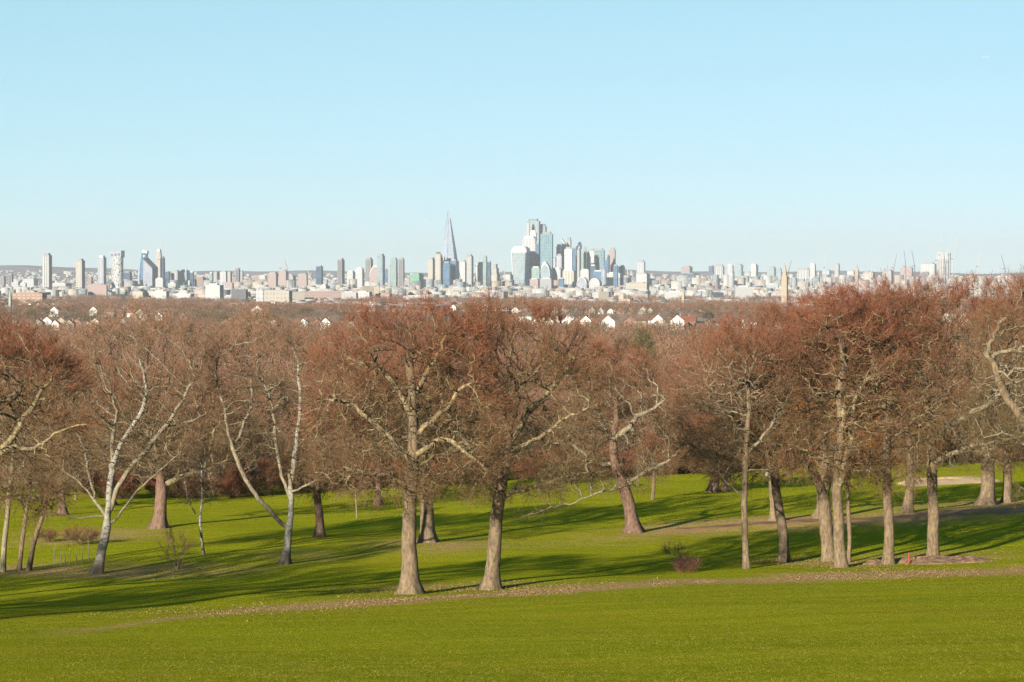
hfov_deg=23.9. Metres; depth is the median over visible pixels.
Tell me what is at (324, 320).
suburban house
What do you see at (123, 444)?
woodland tree
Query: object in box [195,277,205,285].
tower block
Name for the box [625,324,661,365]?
conifer
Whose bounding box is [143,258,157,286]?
tower block
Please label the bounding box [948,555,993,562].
soil bank
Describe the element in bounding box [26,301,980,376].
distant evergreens
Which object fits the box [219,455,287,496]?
undergrowth bush
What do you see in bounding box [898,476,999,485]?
sand bunker
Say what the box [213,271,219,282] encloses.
tower block
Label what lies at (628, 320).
suburban house
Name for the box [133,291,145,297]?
city block
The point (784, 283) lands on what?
church tower
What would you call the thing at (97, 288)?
city block
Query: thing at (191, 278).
tower block
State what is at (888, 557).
oak tree
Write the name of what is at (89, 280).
tower block
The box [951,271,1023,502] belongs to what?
oak tree
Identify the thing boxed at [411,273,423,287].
tower block
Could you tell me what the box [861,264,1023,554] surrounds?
oak tree
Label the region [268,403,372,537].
tree
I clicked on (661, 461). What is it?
undergrowth bush
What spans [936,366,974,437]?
woodland tree
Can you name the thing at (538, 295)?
city block
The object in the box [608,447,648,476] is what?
undergrowth bush
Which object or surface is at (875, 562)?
soil bank
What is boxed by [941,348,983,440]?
woodland tree
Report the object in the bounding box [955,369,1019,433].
woodland tree
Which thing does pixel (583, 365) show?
woodland tree
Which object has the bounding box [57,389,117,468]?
woodland tree
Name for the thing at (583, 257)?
office tower
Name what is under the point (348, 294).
city block
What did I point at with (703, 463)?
undergrowth bush
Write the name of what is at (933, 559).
soil bank
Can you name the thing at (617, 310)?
suburban house
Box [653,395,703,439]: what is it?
woodland tree
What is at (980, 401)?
woodland tree
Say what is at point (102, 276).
tower block
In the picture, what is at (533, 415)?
woodland tree
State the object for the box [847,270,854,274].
tower block
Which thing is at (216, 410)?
woodland tree
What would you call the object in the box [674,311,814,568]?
slim tree
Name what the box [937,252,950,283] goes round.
unfinished tower
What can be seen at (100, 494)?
undergrowth bush
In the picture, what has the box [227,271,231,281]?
tower block
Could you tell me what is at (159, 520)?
oak tree
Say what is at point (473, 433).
woodland tree
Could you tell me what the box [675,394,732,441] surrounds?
woodland tree
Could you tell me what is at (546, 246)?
office tower
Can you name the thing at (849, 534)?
slim tree
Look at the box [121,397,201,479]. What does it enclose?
woodland tree
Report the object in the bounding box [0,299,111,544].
oak tree
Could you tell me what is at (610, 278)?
tower block
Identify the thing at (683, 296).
church tower
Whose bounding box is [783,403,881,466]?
willow bush
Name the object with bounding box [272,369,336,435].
woodland tree
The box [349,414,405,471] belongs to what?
woodland tree
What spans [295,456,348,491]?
undergrowth bush
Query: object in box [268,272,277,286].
tower block
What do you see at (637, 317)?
suburban house
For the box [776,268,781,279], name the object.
tower block
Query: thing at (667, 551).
twiggy bush
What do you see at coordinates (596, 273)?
tower block
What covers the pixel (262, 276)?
tower block
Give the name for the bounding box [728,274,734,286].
tower block
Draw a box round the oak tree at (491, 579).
[395,276,634,589]
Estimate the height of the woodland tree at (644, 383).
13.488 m
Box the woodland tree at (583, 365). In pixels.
[554,346,606,390]
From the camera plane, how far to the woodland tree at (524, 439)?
276.32 m
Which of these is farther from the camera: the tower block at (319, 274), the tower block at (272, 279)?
the tower block at (319, 274)
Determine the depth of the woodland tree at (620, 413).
321.26 m
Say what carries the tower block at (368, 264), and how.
on the ground at (588, 543)
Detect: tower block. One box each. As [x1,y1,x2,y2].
[0,276,5,287]
[8,273,12,285]
[11,282,20,286]
[22,278,37,288]
[42,253,51,289]
[52,283,71,285]
[76,259,84,287]
[87,277,92,285]
[98,256,106,284]
[123,271,131,280]
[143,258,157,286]
[155,278,165,287]
[156,249,161,277]
[162,256,164,278]
[165,271,169,284]
[171,270,179,285]
[180,270,189,284]
[190,271,193,285]
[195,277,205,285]
[209,272,212,279]
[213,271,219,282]
[220,271,226,284]
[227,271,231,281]
[235,268,239,281]
[240,270,242,281]
[259,275,266,278]
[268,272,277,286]
[279,270,287,286]
[289,275,295,279]
[298,273,307,287]
[316,265,322,283]
[337,258,344,284]
[347,271,354,283]
[355,268,363,287]
[365,258,372,280]
[369,265,376,281]
[377,254,384,284]
[385,268,387,282]
[388,265,390,285]
[391,258,397,286]
[398,258,404,285]
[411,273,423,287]
[428,258,434,282]
[435,252,440,279]
[441,254,443,284]
[443,261,450,285]
[450,259,458,284]
[460,260,466,283]
[466,254,472,286]
[475,262,482,281]
[483,256,486,286]
[487,261,490,285]
[491,264,499,280]
[502,281,514,285]
[505,274,512,279]
[530,278,539,286]
[532,266,540,278]
[540,263,551,278]
[540,278,553,287]
[551,268,562,279]
[559,278,563,286]
[563,270,575,287]
[577,277,588,287]
[580,269,589,284]
[589,278,601,288]
[590,265,595,279]
[593,270,600,279]
[601,269,606,285]
[607,272,622,285]
[613,265,617,287]
[618,265,624,274]
[636,273,649,285]
[637,260,644,273]
[677,273,699,277]
[681,266,692,272]
[709,265,713,276]
[714,265,723,280]
[727,265,733,274]
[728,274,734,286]
[735,264,742,276]
[744,271,750,276]
[751,264,757,276]
[767,266,775,275]
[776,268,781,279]
[798,268,809,280]
[810,263,815,279]
[822,270,831,276]
[835,263,839,276]
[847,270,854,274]
[863,271,874,277]
[882,270,892,283]
[900,266,912,276]
[921,263,936,274]
[921,271,928,277]
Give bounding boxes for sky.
[0,0,1023,273]
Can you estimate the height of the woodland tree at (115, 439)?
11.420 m
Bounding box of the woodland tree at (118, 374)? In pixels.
[83,366,140,400]
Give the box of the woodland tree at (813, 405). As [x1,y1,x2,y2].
[790,372,842,465]
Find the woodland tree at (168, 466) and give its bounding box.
[143,429,197,497]
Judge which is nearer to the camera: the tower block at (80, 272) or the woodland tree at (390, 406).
the woodland tree at (390, 406)
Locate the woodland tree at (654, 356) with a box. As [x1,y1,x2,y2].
[612,348,671,442]
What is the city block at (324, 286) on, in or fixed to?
on the ground at (588, 543)
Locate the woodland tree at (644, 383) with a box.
[624,367,679,408]
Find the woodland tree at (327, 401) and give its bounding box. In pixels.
[286,370,373,463]
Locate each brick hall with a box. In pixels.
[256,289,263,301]
[619,299,630,302]
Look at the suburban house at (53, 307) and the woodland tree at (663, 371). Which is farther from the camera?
the suburban house at (53, 307)
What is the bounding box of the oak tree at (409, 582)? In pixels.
[282,281,525,593]
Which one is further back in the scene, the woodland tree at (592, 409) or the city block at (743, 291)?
the city block at (743, 291)
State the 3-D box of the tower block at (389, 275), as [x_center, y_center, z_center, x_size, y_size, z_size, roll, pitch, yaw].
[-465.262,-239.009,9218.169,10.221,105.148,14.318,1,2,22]
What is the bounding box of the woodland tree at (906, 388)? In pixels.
[853,368,923,414]
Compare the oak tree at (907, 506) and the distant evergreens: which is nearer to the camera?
the oak tree at (907, 506)
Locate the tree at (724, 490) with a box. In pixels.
[690,416,763,491]
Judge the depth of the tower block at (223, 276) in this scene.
8853.20 m
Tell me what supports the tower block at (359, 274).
on the ground at (588, 543)
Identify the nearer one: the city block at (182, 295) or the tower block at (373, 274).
the city block at (182, 295)
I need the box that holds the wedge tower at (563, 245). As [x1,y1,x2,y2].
[561,238,567,270]
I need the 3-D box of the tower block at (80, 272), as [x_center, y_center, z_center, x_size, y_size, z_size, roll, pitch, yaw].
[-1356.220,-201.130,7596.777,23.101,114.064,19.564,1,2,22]
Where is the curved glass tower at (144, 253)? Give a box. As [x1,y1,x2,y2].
[139,250,148,279]
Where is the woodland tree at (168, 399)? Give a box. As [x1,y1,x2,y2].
[135,376,196,444]
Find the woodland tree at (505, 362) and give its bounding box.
[482,353,539,420]
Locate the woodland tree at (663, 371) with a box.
[628,353,709,440]
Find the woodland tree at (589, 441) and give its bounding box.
[544,403,604,472]
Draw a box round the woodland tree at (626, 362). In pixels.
[611,351,657,390]
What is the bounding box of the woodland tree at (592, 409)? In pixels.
[559,377,621,444]
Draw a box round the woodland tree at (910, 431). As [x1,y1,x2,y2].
[892,399,937,464]
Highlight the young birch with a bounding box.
[160,430,234,554]
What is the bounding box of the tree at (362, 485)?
[342,476,369,517]
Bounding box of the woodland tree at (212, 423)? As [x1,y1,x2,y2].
[190,389,237,475]
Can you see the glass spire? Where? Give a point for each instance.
(449, 253)
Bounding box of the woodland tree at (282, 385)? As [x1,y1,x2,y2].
[229,369,314,487]
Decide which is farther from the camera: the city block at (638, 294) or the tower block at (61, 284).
the tower block at (61, 284)
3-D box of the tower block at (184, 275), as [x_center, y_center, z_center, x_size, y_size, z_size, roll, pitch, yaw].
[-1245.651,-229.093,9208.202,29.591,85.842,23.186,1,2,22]
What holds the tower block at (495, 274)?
on the ground at (588, 543)
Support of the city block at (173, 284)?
on the ground at (588, 543)
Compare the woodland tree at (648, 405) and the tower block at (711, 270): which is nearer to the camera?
the woodland tree at (648, 405)
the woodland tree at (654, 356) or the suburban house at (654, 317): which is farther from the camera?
the suburban house at (654, 317)
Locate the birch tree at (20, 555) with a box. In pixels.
[0,338,69,570]
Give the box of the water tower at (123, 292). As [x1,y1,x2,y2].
[121,290,126,302]
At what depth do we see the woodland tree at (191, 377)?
372.77 m
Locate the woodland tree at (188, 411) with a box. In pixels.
[145,387,222,469]
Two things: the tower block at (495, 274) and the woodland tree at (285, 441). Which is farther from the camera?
the tower block at (495, 274)
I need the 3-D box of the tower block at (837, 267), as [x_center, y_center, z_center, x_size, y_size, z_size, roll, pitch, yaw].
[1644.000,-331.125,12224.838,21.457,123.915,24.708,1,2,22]
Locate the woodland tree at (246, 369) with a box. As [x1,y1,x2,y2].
[206,358,282,447]
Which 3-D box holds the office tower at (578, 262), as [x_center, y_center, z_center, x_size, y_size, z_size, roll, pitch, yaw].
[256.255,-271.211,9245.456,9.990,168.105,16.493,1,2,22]
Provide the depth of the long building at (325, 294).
5188.40 m
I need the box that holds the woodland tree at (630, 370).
[590,347,669,447]
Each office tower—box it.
[522,236,536,250]
[526,219,539,241]
[527,221,529,235]
[529,251,536,285]
[530,230,536,237]
[535,242,539,265]
[540,224,546,233]
[540,232,552,268]
[553,257,555,267]
[556,244,561,255]
[556,254,562,268]
[564,247,572,269]
[566,237,570,246]
[572,246,577,277]
[577,248,580,279]
[581,247,586,269]
[587,251,589,269]
[589,249,593,265]
[594,248,604,269]
[604,255,609,272]
[609,247,615,271]
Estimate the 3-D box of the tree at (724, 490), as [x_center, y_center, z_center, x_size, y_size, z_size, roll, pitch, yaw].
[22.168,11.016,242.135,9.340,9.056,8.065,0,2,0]
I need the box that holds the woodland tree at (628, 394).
[611,370,647,448]
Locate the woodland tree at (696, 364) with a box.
[665,336,753,394]
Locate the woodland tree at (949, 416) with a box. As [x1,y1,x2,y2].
[925,395,967,451]
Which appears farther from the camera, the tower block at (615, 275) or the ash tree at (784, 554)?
the tower block at (615, 275)
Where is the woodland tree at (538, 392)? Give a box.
[519,385,585,452]
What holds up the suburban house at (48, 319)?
on the ground at (588, 543)
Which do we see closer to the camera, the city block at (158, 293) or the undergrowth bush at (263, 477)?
the undergrowth bush at (263, 477)
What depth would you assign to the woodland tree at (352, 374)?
334.27 m
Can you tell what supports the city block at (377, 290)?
on the ground at (588, 543)
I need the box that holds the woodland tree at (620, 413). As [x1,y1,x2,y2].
[583,391,636,450]
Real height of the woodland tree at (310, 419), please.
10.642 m
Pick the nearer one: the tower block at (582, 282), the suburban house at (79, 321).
the suburban house at (79, 321)
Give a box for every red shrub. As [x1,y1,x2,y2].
[31,527,60,541]
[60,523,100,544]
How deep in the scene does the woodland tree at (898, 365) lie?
336.96 m
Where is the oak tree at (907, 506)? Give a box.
[833,327,971,513]
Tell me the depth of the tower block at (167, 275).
8850.30 m
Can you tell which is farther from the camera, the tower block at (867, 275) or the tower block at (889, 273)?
the tower block at (867, 275)
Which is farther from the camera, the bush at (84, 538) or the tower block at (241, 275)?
the tower block at (241, 275)
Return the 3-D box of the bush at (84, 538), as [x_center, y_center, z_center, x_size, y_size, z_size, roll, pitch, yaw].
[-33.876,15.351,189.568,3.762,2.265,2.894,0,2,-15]
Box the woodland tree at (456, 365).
[414,349,475,396]
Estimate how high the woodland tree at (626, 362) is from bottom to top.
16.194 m
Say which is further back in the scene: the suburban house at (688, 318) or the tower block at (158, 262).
the tower block at (158, 262)
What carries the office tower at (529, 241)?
on the ground at (588, 543)
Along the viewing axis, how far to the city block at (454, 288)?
6798.26 m
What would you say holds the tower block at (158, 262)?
on the ground at (588, 543)
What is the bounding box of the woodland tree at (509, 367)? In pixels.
[467,346,531,417]
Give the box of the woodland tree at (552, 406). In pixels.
[535,374,620,451]
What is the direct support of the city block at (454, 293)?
on the ground at (588, 543)
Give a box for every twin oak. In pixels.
[706,283,888,561]
[750,269,924,567]
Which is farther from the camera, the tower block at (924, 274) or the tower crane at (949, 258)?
the tower block at (924, 274)
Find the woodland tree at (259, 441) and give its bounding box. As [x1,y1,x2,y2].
[246,417,285,460]
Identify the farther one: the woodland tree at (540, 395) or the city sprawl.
the city sprawl
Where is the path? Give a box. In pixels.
[676,507,1023,528]
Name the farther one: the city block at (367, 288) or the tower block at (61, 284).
the tower block at (61, 284)
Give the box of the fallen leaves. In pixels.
[1,498,1023,631]
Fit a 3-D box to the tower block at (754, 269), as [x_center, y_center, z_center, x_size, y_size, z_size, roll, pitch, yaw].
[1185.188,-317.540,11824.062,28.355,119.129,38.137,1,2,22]
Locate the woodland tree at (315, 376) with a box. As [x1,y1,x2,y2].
[301,366,345,398]
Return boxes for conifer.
[610,334,633,364]
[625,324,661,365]
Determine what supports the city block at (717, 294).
on the ground at (588, 543)
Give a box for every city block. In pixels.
[20,282,26,286]
[88,283,107,295]
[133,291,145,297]
[151,290,168,298]
[168,282,178,287]
[173,293,193,297]
[205,284,223,298]
[225,282,233,287]
[292,292,304,299]
[320,284,329,288]
[341,291,355,298]
[356,291,371,298]
[360,286,373,294]
[370,286,379,293]
[375,293,391,297]
[404,295,425,299]
[450,287,460,290]
[452,291,460,295]
[488,291,507,297]
[530,293,545,296]
[570,290,585,295]
[598,291,607,301]
[632,293,648,299]
[649,287,659,292]
[665,291,684,299]
[713,292,723,296]
[734,286,751,299]
[767,283,778,287]
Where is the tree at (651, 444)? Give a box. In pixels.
[629,428,678,499]
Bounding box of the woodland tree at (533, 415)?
[489,384,548,476]
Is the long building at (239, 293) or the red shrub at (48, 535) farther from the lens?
the long building at (239, 293)
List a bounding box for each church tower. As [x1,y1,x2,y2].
[9,290,11,308]
[682,287,684,301]
[781,263,787,301]
[855,264,858,290]
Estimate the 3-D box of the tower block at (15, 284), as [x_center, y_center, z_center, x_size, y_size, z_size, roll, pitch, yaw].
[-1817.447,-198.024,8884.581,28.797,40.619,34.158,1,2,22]
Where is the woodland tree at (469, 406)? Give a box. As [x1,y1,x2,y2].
[439,375,502,454]
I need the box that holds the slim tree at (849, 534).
[823,319,913,561]
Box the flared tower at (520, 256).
[511,246,529,285]
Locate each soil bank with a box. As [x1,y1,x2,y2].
[858,559,881,564]
[895,555,961,563]
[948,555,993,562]
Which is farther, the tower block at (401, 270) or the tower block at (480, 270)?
the tower block at (480, 270)
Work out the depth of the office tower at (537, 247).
9463.50 m
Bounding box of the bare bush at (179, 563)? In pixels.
[154,520,199,569]
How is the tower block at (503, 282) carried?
on the ground at (588, 543)
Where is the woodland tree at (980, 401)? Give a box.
[958,370,1011,437]
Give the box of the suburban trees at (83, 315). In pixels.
[0,302,1020,324]
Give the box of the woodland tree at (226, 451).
[208,439,256,494]
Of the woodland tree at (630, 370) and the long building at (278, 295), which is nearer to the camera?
the woodland tree at (630, 370)
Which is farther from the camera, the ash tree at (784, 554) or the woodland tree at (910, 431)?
the woodland tree at (910, 431)
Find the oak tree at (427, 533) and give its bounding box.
[346,338,499,542]
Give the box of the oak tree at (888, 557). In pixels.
[807,267,962,564]
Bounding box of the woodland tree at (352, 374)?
[315,350,390,398]
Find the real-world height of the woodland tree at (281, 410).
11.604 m
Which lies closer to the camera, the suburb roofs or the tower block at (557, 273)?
the suburb roofs
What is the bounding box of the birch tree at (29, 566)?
[4,342,92,570]
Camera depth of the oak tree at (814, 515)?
196.50 m
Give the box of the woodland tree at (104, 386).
[79,370,124,402]
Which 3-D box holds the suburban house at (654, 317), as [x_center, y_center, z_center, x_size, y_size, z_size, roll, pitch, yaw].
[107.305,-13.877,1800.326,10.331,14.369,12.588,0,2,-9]
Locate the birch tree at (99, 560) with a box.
[23,295,226,573]
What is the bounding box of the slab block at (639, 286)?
[626,282,648,290]
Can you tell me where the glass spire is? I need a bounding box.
[442,210,459,276]
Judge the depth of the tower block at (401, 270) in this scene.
8942.44 m
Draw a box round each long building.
[13,292,46,304]
[231,289,247,298]
[264,290,291,302]
[296,291,357,297]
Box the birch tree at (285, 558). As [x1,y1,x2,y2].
[196,299,374,564]
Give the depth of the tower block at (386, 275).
9461.52 m
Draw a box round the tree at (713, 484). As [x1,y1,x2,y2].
[660,411,757,491]
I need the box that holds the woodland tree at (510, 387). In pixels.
[490,373,522,446]
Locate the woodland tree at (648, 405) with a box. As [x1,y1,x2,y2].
[624,385,686,450]
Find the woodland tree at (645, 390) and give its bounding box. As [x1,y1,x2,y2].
[621,380,690,451]
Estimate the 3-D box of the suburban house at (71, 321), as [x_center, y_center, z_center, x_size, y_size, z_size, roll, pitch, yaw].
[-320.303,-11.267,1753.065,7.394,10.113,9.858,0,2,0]
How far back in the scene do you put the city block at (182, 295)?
5174.19 m
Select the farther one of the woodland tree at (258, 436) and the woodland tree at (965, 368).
the woodland tree at (965, 368)
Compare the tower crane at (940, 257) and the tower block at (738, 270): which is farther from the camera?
the tower block at (738, 270)
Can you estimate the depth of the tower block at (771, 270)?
12740.11 m
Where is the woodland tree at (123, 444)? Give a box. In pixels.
[89,394,157,491]
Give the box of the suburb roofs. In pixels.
[0,294,1015,311]
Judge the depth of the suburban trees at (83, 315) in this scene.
2246.51 m
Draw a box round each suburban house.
[43,315,51,324]
[50,305,58,315]
[52,319,60,329]
[65,318,76,329]
[74,318,81,326]
[104,309,115,316]
[320,317,330,329]
[518,312,532,320]
[564,313,574,319]
[580,314,591,323]
[596,313,614,331]
[615,306,623,313]
[622,316,633,326]
[633,315,649,325]
[637,306,645,313]
[648,313,662,327]
[662,317,671,324]
[669,313,683,327]
[681,315,696,328]
[696,317,706,325]
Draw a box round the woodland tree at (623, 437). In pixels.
[605,415,660,475]
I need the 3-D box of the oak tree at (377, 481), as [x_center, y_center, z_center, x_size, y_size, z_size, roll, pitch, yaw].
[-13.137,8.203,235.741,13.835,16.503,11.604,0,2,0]
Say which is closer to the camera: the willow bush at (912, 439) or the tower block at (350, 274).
the willow bush at (912, 439)
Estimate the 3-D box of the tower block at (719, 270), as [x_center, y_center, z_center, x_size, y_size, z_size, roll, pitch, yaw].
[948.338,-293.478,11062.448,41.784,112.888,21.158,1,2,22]
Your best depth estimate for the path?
196.35 m
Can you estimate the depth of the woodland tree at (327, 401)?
281.67 m
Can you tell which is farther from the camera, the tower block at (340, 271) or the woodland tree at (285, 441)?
the tower block at (340, 271)
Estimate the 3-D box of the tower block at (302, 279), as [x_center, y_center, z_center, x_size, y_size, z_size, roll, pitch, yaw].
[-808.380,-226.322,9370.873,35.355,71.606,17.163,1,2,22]
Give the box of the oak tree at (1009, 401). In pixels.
[948,263,1023,511]
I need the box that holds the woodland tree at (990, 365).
[972,352,1023,419]
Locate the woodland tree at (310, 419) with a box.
[282,401,335,458]
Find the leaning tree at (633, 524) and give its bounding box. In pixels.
[511,331,698,533]
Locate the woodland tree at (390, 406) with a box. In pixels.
[361,373,437,476]
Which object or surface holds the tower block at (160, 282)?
on the ground at (588, 543)
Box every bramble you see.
[937,442,972,461]
[946,437,996,461]
[972,448,1013,461]
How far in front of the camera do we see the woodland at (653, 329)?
1333.21 m
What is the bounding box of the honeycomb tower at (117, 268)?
[110,251,124,288]
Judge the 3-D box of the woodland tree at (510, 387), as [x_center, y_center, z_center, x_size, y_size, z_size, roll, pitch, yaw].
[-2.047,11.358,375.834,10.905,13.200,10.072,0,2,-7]
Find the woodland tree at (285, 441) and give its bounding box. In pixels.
[266,413,326,492]
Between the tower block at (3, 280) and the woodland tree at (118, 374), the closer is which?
the woodland tree at (118, 374)
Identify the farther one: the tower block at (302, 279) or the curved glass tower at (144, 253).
the tower block at (302, 279)
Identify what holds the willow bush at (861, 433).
on the ground at (588, 543)
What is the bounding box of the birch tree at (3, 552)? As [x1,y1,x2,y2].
[0,351,55,571]
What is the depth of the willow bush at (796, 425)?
288.55 m
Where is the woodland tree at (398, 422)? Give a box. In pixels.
[372,402,437,457]
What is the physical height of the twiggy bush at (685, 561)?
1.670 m
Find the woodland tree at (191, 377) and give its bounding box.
[154,362,231,444]
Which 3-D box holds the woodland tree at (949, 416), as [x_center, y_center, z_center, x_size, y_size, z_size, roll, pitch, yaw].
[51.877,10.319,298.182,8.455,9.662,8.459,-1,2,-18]
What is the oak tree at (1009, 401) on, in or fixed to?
on the ground at (588, 543)
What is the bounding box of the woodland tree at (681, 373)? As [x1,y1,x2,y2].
[643,367,709,433]
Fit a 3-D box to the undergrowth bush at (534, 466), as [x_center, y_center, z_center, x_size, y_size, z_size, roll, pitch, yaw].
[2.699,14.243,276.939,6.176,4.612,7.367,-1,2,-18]
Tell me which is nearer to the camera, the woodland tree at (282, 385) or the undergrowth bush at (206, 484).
the undergrowth bush at (206, 484)
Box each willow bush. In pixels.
[734,435,810,468]
[751,398,820,466]
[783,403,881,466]
[814,395,916,465]
[867,410,950,465]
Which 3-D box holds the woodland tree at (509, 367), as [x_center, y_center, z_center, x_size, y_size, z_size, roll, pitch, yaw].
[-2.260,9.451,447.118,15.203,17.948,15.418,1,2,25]
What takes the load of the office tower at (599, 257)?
on the ground at (588, 543)
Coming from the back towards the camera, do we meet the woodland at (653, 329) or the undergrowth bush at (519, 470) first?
the woodland at (653, 329)
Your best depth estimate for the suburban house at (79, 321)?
1859.04 m
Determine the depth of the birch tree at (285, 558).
165.41 m
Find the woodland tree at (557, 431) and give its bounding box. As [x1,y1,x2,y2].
[539,407,590,470]
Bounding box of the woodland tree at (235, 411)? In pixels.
[197,386,251,471]
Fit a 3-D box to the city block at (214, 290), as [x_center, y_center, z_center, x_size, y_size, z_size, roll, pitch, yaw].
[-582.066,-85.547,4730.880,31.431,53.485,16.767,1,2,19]
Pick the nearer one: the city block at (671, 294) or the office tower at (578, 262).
the city block at (671, 294)
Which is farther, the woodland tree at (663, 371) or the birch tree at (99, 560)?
the woodland tree at (663, 371)
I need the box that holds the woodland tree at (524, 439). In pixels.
[481,412,535,468]
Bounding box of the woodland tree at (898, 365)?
[897,331,980,434]
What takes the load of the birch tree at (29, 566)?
on the ground at (588, 543)
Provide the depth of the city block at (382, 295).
4890.02 m
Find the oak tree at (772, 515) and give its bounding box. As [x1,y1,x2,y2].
[699,343,833,520]
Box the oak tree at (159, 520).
[77,353,249,528]
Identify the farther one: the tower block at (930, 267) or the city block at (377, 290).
the tower block at (930, 267)
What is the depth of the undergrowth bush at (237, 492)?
253.91 m
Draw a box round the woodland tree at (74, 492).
[51,439,100,499]
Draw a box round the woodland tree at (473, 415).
[437,385,508,459]
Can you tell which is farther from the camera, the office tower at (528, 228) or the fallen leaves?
the office tower at (528, 228)
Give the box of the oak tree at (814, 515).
[752,343,887,518]
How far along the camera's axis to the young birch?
174.74 m
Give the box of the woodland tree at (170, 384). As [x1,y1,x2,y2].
[148,370,191,453]
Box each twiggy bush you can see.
[657,538,694,562]
[670,550,700,572]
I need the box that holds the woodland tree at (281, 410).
[250,389,305,455]
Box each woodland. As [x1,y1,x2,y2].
[0,291,1018,311]
[0,307,1019,354]
[0,324,1023,405]
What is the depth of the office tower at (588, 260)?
9341.41 m
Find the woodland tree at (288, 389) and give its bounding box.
[255,369,315,432]
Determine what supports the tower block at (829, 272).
on the ground at (588, 543)
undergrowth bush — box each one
[72,460,124,498]
[95,469,143,498]
[142,470,190,497]
[174,475,213,497]
[209,473,253,497]
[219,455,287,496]
[272,459,325,492]
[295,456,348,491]
[339,456,386,488]
[363,452,418,486]
[389,450,453,483]
[440,453,482,483]
[496,456,541,478]
[512,448,562,478]
[543,444,595,476]
[584,445,626,476]
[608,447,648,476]
[634,449,679,474]
[673,446,700,473]
[686,443,733,472]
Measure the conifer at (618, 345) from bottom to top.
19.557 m
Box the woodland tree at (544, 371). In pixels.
[511,338,605,422]
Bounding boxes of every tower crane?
[904,253,905,286]
[938,236,941,277]
[947,232,953,278]
[952,240,957,278]
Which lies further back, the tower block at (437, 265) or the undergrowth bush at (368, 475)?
the tower block at (437, 265)
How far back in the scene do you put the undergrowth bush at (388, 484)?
265.70 m
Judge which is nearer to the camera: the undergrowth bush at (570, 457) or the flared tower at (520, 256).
the undergrowth bush at (570, 457)
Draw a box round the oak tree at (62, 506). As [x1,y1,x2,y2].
[0,335,116,514]
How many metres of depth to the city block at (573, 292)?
5701.88 m
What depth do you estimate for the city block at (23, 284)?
8430.93 m
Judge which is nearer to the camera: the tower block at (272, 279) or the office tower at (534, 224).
the tower block at (272, 279)
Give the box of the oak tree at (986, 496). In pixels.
[912,267,1023,505]
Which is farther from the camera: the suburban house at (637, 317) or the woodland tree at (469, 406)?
the suburban house at (637, 317)
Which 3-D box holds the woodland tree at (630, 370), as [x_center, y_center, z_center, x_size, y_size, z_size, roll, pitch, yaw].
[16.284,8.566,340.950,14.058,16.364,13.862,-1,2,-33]
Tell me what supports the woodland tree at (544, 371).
on the ground at (588, 543)
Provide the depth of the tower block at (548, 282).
8301.81 m
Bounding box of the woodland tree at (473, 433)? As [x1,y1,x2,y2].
[445,409,495,460]
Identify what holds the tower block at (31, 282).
on the ground at (588, 543)
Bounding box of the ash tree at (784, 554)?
[653,289,838,562]
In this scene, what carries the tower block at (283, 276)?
on the ground at (588, 543)
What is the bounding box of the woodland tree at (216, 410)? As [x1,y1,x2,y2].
[174,398,239,479]
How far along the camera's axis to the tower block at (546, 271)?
8543.49 m
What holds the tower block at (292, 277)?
on the ground at (588, 543)
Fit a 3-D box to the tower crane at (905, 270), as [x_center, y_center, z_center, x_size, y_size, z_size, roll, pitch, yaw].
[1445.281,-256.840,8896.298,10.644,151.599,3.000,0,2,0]
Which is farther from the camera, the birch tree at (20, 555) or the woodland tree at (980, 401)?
the woodland tree at (980, 401)
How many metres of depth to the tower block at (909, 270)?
13242.31 m
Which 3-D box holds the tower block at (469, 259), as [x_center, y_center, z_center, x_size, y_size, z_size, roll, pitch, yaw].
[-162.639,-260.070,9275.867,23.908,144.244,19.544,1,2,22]
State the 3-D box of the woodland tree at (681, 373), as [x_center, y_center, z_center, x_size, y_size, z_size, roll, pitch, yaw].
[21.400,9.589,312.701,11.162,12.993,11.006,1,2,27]
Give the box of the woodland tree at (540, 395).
[519,371,589,441]
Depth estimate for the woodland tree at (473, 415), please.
281.36 m
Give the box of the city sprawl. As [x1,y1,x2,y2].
[0,270,1023,297]
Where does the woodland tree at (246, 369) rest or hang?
on the ground at (588, 543)
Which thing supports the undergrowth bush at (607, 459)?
on the ground at (588, 543)
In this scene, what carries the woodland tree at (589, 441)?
on the ground at (588, 543)
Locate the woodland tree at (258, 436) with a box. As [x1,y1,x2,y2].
[213,390,285,486]
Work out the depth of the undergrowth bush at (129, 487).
253.82 m
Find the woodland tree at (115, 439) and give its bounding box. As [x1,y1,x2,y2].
[65,397,147,495]
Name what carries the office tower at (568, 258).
on the ground at (588, 543)
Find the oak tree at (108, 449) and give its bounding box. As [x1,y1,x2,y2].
[15,352,161,505]
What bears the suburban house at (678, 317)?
on the ground at (588, 543)
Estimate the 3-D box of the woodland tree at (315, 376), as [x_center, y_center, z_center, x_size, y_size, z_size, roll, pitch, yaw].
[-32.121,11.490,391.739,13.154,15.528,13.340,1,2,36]
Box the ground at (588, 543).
[0,265,1023,681]
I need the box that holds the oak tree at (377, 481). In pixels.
[313,344,436,505]
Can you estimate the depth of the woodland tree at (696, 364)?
370.82 m
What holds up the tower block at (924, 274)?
on the ground at (588, 543)
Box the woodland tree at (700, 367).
[671,354,719,383]

